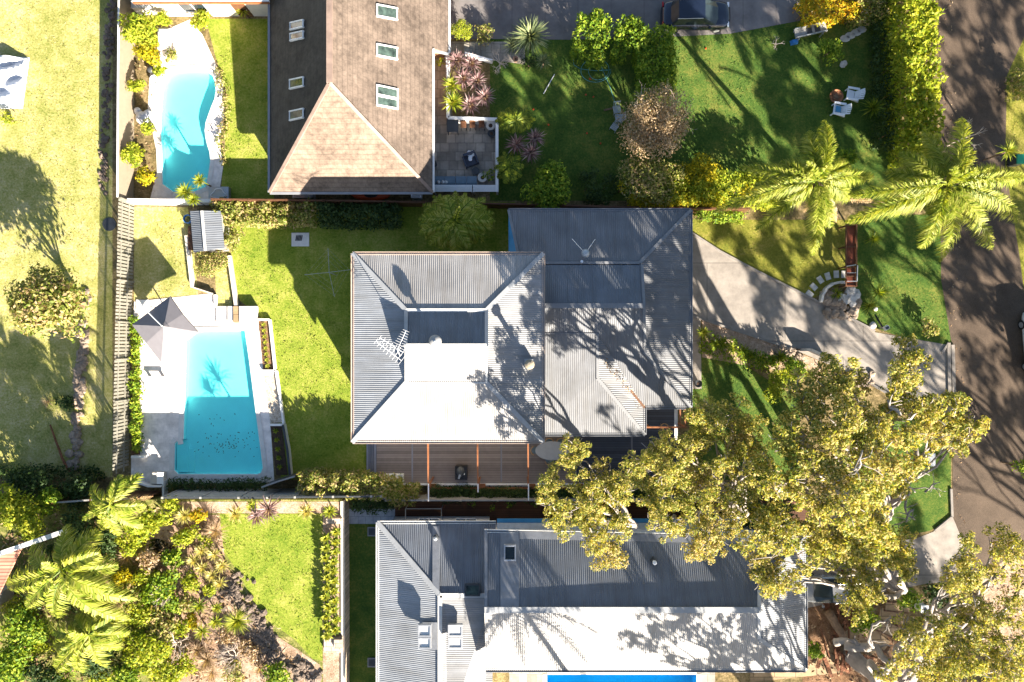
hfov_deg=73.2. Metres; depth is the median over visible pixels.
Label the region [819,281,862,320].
rock garden
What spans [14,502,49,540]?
shrub
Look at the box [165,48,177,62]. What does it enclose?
shrub
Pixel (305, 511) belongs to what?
spiky plant
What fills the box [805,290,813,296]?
stepping stone
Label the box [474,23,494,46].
shrub
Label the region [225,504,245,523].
spiky plant
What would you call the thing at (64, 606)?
shrub
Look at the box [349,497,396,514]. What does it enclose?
shrub row
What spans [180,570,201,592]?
shrub
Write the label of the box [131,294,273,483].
pool deck
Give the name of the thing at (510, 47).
yucca
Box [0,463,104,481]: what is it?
ground cover
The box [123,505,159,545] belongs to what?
shrub
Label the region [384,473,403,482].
planter box
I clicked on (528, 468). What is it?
pergola beam
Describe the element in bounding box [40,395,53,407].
dry plant
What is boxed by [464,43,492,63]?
garden steps
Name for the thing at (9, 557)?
shed
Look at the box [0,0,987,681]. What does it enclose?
ground
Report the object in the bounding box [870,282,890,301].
spiky plant
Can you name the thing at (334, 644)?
sandstone steps
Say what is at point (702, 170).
shrub
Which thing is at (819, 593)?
parked car
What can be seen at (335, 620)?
bed plant
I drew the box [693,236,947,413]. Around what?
driveway
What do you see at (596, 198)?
shrub
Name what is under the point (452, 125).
side board
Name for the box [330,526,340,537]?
bed plant
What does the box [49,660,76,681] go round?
shrub
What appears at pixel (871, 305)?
spiky plant
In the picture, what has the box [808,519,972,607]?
driveway
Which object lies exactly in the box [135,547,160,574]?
shrub
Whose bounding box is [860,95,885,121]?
spiky plant
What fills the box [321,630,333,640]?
bed plant
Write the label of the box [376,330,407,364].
antenna
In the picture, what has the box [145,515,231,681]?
bark mulch
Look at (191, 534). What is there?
shrub
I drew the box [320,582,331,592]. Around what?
bed plant
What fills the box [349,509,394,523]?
side path
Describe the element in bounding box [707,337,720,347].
agapanthus
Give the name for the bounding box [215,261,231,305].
lawn patch
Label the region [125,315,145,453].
hedge
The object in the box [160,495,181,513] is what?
shrub
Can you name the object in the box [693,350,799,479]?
lawn
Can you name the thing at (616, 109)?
garden chair
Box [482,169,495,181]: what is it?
potted plant
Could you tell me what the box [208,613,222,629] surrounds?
spiky plant
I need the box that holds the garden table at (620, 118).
[614,112,625,122]
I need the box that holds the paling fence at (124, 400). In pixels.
[112,197,134,473]
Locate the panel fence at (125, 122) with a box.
[116,0,134,198]
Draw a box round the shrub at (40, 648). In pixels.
[23,635,54,660]
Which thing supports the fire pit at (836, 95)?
on the lawn at (707, 139)
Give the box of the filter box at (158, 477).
[150,471,166,483]
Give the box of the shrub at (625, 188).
[615,180,631,194]
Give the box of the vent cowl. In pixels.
[572,239,593,257]
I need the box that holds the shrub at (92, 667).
[62,629,125,681]
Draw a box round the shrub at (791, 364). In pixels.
[783,354,807,380]
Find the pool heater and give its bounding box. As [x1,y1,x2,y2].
[208,187,230,198]
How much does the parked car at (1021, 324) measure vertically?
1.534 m
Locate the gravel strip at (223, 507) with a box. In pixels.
[162,502,339,512]
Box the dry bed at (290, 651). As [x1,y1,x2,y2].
[215,592,319,681]
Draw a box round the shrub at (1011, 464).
[1000,459,1023,477]
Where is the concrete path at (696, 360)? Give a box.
[693,318,701,388]
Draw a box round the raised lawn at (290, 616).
[220,514,321,660]
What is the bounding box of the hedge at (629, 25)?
[607,13,649,67]
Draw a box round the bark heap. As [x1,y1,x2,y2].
[815,570,874,677]
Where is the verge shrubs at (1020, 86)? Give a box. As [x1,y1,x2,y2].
[1004,66,1023,102]
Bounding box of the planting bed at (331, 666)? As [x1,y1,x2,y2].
[323,515,340,681]
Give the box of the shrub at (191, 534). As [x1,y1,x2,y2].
[182,524,200,542]
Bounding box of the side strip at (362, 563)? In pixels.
[349,524,375,681]
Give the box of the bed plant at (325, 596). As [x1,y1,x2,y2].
[320,590,330,602]
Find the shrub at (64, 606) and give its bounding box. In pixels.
[19,557,84,616]
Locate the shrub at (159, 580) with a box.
[146,568,181,602]
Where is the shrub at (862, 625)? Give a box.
[849,605,881,636]
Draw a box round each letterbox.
[874,314,889,330]
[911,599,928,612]
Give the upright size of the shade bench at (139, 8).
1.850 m
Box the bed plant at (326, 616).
[320,611,330,621]
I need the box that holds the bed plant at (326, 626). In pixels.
[321,621,332,631]
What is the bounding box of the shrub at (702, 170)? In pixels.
[676,152,722,191]
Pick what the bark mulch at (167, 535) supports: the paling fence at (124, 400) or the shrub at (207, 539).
the shrub at (207, 539)
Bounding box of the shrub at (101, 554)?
[92,550,114,586]
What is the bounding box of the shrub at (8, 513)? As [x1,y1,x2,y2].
[0,481,38,529]
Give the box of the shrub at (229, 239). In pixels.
[224,225,244,252]
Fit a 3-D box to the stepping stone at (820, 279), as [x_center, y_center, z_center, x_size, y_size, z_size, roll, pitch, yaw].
[20.540,-4.078,45.965,0.340,0.070,0.500,-34,90,0]
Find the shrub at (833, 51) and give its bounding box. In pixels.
[816,38,844,65]
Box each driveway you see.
[451,0,799,39]
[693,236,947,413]
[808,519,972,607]
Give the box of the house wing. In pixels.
[507,208,692,435]
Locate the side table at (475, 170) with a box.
[472,167,478,174]
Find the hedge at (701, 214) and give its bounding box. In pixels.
[693,210,748,224]
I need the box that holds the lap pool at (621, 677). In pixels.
[543,673,700,681]
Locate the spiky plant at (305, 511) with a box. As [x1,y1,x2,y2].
[297,503,315,521]
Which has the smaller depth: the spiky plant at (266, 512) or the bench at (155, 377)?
the spiky plant at (266, 512)
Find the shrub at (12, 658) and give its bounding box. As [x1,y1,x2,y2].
[0,636,36,681]
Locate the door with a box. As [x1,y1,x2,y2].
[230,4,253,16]
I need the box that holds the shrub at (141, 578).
[132,565,156,586]
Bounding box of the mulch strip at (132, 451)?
[131,320,139,455]
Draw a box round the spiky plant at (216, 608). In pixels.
[211,600,222,613]
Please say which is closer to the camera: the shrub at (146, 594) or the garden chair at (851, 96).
the shrub at (146, 594)
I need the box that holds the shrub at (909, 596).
[895,587,922,612]
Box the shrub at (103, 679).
[86,667,113,681]
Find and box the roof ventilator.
[429,335,441,347]
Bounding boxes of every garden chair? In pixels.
[609,119,620,132]
[612,101,620,114]
[830,101,851,116]
[843,86,865,101]
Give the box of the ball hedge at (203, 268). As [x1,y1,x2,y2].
[192,250,229,277]
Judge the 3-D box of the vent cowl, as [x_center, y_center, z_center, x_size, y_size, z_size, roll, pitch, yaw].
[4.228,-5.543,41.644,1.386,1.712,1.031,0,90,0]
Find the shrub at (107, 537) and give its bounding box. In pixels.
[88,526,117,560]
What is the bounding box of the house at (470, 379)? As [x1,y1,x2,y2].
[351,252,544,443]
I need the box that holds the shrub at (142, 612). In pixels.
[122,596,154,629]
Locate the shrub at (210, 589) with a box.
[202,583,216,596]
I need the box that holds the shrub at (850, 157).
[835,148,858,164]
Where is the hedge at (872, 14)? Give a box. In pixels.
[840,0,890,30]
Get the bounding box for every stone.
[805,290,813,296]
[810,283,817,290]
[816,275,823,283]
[824,272,830,280]
[833,270,838,277]
[840,35,849,41]
[840,60,846,67]
[845,32,854,38]
[851,29,860,35]
[856,26,866,32]
[869,322,876,328]
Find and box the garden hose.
[573,60,615,104]
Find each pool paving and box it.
[148,20,223,198]
[509,673,714,681]
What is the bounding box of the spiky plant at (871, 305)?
[860,296,879,315]
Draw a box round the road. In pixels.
[939,0,1023,681]
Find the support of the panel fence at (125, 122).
on the ground at (208, 282)
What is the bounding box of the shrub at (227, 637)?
[218,626,238,647]
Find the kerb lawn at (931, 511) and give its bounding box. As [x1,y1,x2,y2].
[850,412,950,541]
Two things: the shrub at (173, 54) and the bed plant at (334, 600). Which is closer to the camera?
the bed plant at (334, 600)
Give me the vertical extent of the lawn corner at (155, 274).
0.001 m
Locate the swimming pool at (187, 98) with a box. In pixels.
[155,65,219,195]
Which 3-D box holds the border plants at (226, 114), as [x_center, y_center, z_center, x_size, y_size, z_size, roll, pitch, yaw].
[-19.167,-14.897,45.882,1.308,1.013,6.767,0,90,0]
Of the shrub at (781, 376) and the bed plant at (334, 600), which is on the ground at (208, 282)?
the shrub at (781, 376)
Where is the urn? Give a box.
[147,66,152,72]
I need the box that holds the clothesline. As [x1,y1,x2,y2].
[305,254,345,296]
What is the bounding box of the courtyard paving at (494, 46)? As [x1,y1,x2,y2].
[450,42,524,63]
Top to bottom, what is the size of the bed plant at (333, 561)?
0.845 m
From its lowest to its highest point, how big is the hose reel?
0.237 m
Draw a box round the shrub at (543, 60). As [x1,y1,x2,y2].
[535,53,550,68]
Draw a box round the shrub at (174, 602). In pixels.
[161,593,183,614]
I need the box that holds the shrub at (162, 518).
[149,509,173,529]
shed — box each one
[0,529,67,603]
[190,211,228,251]
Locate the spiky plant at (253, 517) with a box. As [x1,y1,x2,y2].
[244,500,268,525]
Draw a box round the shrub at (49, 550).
[43,541,56,559]
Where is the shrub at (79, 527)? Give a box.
[54,505,98,543]
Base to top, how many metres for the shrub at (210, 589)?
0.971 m
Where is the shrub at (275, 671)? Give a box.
[261,660,292,681]
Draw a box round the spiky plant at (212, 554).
[205,545,222,561]
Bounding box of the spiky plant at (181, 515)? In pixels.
[172,506,191,524]
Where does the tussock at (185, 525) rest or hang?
on the bark mulch at (167, 535)
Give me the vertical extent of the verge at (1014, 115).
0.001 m
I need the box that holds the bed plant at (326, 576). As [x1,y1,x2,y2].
[321,571,333,582]
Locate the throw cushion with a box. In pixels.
[437,180,447,183]
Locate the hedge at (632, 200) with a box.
[627,187,725,209]
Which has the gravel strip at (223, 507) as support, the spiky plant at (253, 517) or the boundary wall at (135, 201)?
the spiky plant at (253, 517)
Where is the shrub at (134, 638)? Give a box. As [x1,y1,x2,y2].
[125,626,148,649]
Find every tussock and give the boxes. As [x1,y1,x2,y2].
[116,549,137,568]
[180,519,193,531]
[187,638,204,660]
[193,648,220,673]
[200,664,222,681]
[202,519,230,545]
[251,659,266,677]
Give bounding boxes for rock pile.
[197,571,255,610]
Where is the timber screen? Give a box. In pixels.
[429,484,677,488]
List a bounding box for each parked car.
[660,0,730,32]
[808,573,865,607]
[1018,312,1023,370]
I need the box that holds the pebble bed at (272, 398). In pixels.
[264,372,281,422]
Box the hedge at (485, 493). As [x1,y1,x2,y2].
[427,482,652,504]
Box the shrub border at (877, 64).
[867,0,901,152]
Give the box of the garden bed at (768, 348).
[702,321,819,375]
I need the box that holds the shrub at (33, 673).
[22,654,64,681]
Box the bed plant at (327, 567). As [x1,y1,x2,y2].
[321,561,332,572]
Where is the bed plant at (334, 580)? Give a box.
[328,576,338,586]
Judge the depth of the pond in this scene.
44.67 m
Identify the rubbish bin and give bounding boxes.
[1006,154,1023,166]
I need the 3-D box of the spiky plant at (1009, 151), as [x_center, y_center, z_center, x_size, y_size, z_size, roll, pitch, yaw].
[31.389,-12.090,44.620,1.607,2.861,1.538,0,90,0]
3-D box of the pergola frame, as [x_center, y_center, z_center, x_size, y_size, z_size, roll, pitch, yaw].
[9.635,5.231,44.310,2.592,2.580,1.932,0,90,0]
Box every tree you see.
[2,262,94,342]
[6,524,137,621]
[47,602,130,672]
[82,472,152,535]
[152,586,169,606]
[163,632,188,662]
[211,643,251,676]
[222,606,252,633]
[418,191,495,251]
[490,48,512,74]
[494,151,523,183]
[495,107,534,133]
[535,431,637,572]
[616,81,694,163]
[616,155,686,207]
[618,391,769,564]
[628,78,694,151]
[712,119,874,255]
[729,333,991,568]
[743,517,919,627]
[833,521,1023,681]
[845,117,1023,261]
[946,117,986,148]
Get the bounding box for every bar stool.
[461,121,466,130]
[470,121,475,129]
[479,121,484,130]
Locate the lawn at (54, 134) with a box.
[0,0,111,476]
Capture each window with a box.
[177,4,209,11]
[418,518,439,519]
[455,518,476,519]
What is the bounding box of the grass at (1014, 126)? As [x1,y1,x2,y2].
[1008,48,1023,260]
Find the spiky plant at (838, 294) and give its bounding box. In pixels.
[830,286,844,300]
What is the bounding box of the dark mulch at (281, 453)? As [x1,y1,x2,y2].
[270,426,287,474]
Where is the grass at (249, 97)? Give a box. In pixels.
[216,23,267,182]
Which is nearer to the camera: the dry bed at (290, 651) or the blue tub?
the dry bed at (290, 651)
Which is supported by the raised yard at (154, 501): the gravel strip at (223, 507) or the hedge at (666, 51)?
the gravel strip at (223, 507)
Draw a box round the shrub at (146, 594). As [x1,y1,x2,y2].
[134,582,161,609]
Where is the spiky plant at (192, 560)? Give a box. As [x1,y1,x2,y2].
[186,550,201,566]
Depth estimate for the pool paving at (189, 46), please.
45.98 m
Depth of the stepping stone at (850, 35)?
45.93 m
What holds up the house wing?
on the ground at (208, 282)
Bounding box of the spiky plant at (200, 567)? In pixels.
[193,558,209,575]
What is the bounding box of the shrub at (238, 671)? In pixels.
[221,659,244,681]
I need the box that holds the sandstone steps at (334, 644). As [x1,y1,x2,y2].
[324,517,342,651]
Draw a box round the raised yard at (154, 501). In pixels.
[0,495,344,681]
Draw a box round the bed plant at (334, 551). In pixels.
[330,546,340,556]
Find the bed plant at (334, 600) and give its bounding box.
[328,596,339,605]
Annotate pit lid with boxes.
[927,453,934,465]
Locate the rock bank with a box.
[220,575,322,681]
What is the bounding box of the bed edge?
[796,348,823,356]
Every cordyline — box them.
[440,73,461,95]
[441,90,464,111]
[444,48,466,71]
[453,65,473,90]
[460,51,481,71]
[460,93,480,116]
[467,69,486,89]
[473,85,495,107]
[504,132,527,155]
[520,143,540,162]
[523,128,545,148]
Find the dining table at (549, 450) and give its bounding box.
[535,441,569,459]
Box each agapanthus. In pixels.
[696,325,709,339]
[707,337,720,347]
[718,336,729,349]
[725,341,737,354]
[736,344,750,359]
[746,350,756,361]
[750,352,767,367]
[767,355,777,365]
[772,349,786,366]
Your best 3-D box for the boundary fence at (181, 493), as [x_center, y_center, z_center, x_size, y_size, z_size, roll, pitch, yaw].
[-15.019,9.873,44.695,14.109,2.610,0.323,0,90,0]
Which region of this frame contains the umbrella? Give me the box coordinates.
[132,296,198,361]
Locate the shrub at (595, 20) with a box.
[569,8,614,70]
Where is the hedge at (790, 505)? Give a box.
[708,500,799,533]
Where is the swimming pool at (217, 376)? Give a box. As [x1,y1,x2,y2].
[169,326,266,478]
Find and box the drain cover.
[102,217,115,230]
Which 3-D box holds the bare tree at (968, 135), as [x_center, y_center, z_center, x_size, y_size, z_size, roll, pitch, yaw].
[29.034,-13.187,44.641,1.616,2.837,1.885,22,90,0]
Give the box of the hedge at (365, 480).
[296,466,406,502]
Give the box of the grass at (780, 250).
[700,224,844,290]
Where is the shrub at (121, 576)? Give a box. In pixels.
[111,566,138,585]
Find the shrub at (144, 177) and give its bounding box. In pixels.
[135,164,157,185]
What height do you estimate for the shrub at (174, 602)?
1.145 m
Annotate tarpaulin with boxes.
[0,55,29,108]
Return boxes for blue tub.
[790,39,797,44]
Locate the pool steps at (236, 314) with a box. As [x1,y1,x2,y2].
[216,306,257,322]
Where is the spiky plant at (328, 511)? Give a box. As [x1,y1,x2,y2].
[323,504,337,518]
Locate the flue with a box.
[524,359,534,369]
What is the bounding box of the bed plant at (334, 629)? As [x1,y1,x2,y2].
[330,624,340,635]
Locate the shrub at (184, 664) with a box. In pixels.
[170,649,197,676]
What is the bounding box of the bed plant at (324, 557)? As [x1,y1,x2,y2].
[319,553,329,563]
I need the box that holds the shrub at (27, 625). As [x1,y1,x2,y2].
[0,597,50,646]
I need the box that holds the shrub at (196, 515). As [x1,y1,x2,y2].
[187,507,207,523]
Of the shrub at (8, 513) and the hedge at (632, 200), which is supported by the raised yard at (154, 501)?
the shrub at (8, 513)
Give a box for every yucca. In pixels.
[501,32,522,58]
[510,14,551,58]
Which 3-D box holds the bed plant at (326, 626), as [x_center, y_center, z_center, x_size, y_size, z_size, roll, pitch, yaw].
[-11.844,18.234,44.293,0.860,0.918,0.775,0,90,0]
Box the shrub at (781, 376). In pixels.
[762,366,801,403]
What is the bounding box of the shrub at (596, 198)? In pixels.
[578,167,620,205]
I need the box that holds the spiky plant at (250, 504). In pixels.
[245,499,258,511]
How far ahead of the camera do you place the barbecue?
44.65 m
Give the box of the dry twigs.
[118,527,310,681]
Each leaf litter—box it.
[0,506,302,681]
[133,44,163,191]
[603,358,644,407]
[808,569,1023,681]
[939,0,968,522]
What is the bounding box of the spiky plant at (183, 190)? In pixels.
[174,181,196,204]
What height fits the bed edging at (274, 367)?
0.240 m
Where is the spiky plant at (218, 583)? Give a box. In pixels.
[211,575,228,590]
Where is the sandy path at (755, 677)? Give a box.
[750,602,894,681]
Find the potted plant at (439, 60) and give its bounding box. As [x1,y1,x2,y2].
[435,57,444,66]
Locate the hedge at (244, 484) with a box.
[165,475,271,491]
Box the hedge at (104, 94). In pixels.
[98,0,116,194]
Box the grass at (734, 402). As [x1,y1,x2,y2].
[701,366,780,447]
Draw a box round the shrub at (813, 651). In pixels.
[808,640,824,659]
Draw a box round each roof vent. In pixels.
[432,534,438,540]
[650,557,657,564]
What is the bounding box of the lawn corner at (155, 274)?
[134,207,197,299]
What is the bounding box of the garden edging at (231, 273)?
[184,235,238,305]
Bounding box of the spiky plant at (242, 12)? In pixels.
[234,9,248,20]
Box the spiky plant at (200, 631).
[192,621,211,639]
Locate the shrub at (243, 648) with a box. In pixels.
[236,638,264,663]
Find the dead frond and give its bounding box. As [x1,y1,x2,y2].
[832,197,874,221]
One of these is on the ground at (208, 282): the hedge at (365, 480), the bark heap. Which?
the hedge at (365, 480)
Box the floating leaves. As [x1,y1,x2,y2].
[194,413,254,456]
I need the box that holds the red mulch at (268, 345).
[259,321,273,369]
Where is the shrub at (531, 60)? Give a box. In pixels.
[519,54,539,69]
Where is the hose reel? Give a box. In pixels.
[183,214,190,223]
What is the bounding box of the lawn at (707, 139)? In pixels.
[490,17,894,200]
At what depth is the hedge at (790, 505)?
44.75 m
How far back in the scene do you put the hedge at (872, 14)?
44.71 m
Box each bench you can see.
[131,0,157,14]
[147,376,164,379]
[793,21,827,40]
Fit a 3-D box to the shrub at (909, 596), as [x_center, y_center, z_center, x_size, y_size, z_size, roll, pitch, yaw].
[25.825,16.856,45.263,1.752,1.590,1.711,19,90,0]
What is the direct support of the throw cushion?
on the outdoor sofa
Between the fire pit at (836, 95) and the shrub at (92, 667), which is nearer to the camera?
the shrub at (92, 667)
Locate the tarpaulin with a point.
(13, 73)
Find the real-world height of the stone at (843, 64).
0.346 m
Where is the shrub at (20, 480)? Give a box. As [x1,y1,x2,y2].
[2,462,53,506]
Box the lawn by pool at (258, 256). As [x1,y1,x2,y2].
[223,202,514,479]
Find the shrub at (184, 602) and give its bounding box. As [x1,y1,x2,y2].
[177,593,198,612]
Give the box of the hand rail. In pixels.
[405,505,442,519]
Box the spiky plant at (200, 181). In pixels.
[192,174,211,187]
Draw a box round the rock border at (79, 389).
[65,288,91,469]
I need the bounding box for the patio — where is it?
[435,54,495,191]
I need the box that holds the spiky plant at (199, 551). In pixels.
[193,544,208,557]
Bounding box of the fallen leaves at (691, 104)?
[492,26,879,193]
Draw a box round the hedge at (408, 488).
[384,481,422,508]
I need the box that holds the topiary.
[451,18,472,40]
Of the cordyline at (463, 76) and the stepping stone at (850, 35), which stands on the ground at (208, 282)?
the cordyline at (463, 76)
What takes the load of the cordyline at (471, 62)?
on the ground at (208, 282)
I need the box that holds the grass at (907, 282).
[861,219,946,339]
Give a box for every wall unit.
[292,194,315,198]
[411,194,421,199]
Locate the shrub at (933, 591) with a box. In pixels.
[922,581,957,610]
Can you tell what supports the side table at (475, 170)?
on the patio
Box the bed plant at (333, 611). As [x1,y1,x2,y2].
[329,606,339,615]
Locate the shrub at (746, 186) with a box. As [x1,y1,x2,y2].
[740,179,757,201]
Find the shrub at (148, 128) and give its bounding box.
[140,117,156,135]
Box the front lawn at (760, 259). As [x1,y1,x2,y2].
[693,220,849,297]
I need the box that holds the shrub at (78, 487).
[53,472,94,512]
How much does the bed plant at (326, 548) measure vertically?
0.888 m
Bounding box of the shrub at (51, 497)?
[32,484,67,515]
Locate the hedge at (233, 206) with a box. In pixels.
[209,196,317,230]
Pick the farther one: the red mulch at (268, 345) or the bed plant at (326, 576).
the red mulch at (268, 345)
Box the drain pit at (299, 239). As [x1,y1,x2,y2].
[291,233,308,245]
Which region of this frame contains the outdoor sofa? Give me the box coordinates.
[435,176,476,187]
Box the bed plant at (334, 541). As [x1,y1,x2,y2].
[329,536,341,547]
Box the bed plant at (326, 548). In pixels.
[320,542,331,552]
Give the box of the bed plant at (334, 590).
[328,585,338,595]
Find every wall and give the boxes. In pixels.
[127,198,215,204]
[131,455,167,495]
[282,424,292,474]
[340,498,349,681]
[446,55,497,194]
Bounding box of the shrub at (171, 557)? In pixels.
[160,549,184,570]
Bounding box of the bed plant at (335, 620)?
[329,614,341,624]
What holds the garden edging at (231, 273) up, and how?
on the ground at (208, 282)
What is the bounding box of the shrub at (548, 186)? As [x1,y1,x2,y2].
[519,159,572,207]
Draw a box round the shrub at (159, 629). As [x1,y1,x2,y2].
[142,605,178,641]
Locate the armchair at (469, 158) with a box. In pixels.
[462,150,478,168]
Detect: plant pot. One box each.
[478,173,486,181]
[486,122,494,129]
[488,130,494,137]
[694,380,701,387]
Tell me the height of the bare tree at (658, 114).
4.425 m
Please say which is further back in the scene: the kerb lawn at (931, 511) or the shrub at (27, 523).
the kerb lawn at (931, 511)
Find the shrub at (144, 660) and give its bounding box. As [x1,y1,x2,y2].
[120,627,175,677]
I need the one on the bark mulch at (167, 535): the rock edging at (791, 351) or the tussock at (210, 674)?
the tussock at (210, 674)
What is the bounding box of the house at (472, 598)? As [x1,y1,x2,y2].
[376,516,807,681]
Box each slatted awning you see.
[434,185,472,194]
[473,185,497,194]
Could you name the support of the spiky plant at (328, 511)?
on the gravel strip at (223, 507)
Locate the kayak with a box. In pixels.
[352,194,390,199]
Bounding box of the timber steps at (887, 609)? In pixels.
[861,588,911,652]
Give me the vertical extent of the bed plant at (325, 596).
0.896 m
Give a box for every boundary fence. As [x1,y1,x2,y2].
[51,490,161,503]
[161,488,385,499]
[211,198,749,213]
[385,494,739,502]
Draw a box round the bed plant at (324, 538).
[320,531,331,543]
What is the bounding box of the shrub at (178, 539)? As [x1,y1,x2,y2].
[171,529,192,550]
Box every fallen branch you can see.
[49,425,70,472]
[771,37,784,49]
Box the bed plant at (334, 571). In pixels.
[329,566,338,576]
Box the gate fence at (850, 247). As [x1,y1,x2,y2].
[838,224,857,287]
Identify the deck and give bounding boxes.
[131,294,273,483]
[366,409,677,484]
[395,501,815,523]
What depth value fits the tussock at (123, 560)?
44.30 m
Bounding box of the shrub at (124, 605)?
[108,581,146,616]
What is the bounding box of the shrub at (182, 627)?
[168,615,190,638]
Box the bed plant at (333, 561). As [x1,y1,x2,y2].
[329,556,338,565]
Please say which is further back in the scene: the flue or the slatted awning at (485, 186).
the slatted awning at (485, 186)
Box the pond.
[132,535,189,569]
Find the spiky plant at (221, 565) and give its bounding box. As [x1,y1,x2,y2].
[214,555,231,572]
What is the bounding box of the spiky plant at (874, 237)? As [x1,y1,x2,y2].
[863,230,880,246]
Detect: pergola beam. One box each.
[427,444,433,501]
[477,444,480,492]
[527,444,528,500]
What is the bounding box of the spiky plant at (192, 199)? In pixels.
[185,193,203,205]
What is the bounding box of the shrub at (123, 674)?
[110,661,145,681]
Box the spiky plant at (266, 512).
[254,495,285,521]
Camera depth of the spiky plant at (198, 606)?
43.91 m
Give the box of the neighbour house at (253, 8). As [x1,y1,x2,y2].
[132,0,269,16]
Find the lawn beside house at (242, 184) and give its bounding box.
[207,19,273,198]
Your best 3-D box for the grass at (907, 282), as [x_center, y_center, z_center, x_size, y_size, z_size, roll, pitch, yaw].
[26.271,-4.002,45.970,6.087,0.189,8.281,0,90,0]
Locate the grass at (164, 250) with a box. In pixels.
[139,209,187,294]
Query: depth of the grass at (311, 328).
45.97 m
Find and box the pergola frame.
[647,409,686,439]
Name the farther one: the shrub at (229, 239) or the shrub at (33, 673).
the shrub at (229, 239)
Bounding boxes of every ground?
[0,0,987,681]
[803,596,899,681]
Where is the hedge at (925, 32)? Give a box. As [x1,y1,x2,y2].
[880,0,948,169]
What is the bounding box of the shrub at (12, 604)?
[1,594,37,616]
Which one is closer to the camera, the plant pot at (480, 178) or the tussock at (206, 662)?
the tussock at (206, 662)
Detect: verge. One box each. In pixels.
[850,215,951,344]
[1005,39,1023,286]
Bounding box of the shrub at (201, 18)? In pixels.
[189,8,211,31]
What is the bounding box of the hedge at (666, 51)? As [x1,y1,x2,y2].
[631,21,681,102]
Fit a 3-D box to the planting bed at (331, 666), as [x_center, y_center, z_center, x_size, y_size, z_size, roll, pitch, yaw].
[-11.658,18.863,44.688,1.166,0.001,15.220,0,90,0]
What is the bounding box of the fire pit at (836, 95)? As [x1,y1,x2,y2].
[830,89,843,102]
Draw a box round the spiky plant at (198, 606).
[190,596,207,613]
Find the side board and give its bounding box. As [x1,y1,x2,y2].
[447,119,458,134]
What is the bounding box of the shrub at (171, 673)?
[146,658,185,681]
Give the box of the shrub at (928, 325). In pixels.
[920,317,940,337]
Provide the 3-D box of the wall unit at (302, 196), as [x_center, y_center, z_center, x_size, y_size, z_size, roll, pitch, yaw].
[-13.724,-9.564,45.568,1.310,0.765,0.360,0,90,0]
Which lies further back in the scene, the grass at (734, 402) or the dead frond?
the grass at (734, 402)
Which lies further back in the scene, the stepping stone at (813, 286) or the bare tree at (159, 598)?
the stepping stone at (813, 286)
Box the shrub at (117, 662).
[109,648,138,672]
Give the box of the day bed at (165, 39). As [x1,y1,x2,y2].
[157,28,171,49]
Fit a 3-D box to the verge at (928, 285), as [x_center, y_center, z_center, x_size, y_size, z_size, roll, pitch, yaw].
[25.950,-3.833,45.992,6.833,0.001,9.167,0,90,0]
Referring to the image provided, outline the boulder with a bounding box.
[134,107,152,123]
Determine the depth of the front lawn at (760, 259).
46.00 m
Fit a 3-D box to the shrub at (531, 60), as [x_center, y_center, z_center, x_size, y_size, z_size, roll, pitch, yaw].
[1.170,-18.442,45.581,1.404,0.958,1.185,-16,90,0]
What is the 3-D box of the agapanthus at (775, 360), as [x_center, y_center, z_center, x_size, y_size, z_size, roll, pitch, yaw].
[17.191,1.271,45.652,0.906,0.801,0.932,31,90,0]
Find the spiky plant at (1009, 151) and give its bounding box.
[983,140,1018,160]
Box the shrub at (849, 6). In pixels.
[792,0,872,28]
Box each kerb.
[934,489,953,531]
[941,342,956,417]
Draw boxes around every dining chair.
[530,446,535,454]
[545,459,553,464]
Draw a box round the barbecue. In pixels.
[455,465,467,479]
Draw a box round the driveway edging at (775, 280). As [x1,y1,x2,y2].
[693,233,886,392]
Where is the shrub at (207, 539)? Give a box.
[198,535,213,549]
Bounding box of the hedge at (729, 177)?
[660,167,792,212]
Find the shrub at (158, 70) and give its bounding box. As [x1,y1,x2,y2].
[152,64,167,77]
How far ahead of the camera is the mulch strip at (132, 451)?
45.95 m
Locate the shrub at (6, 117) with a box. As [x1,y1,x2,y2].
[0,109,17,124]
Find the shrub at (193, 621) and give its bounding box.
[183,611,197,630]
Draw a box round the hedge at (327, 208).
[314,198,403,231]
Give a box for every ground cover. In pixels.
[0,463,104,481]
[697,330,779,372]
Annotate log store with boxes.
[188,226,192,249]
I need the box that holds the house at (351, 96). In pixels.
[268,0,450,193]
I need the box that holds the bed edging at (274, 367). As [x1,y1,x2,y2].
[214,295,284,425]
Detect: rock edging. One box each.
[776,344,804,362]
[848,369,875,387]
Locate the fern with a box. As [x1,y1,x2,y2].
[55,395,74,411]
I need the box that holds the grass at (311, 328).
[240,227,416,469]
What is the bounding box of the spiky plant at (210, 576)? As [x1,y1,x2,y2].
[203,568,219,582]
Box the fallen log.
[823,608,846,637]
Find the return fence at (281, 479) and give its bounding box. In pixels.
[261,471,302,487]
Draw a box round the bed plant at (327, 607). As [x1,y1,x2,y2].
[321,601,333,611]
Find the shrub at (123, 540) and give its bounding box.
[113,532,142,557]
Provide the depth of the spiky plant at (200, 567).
43.94 m
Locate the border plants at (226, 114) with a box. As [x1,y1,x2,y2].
[212,66,232,165]
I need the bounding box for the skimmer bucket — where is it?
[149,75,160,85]

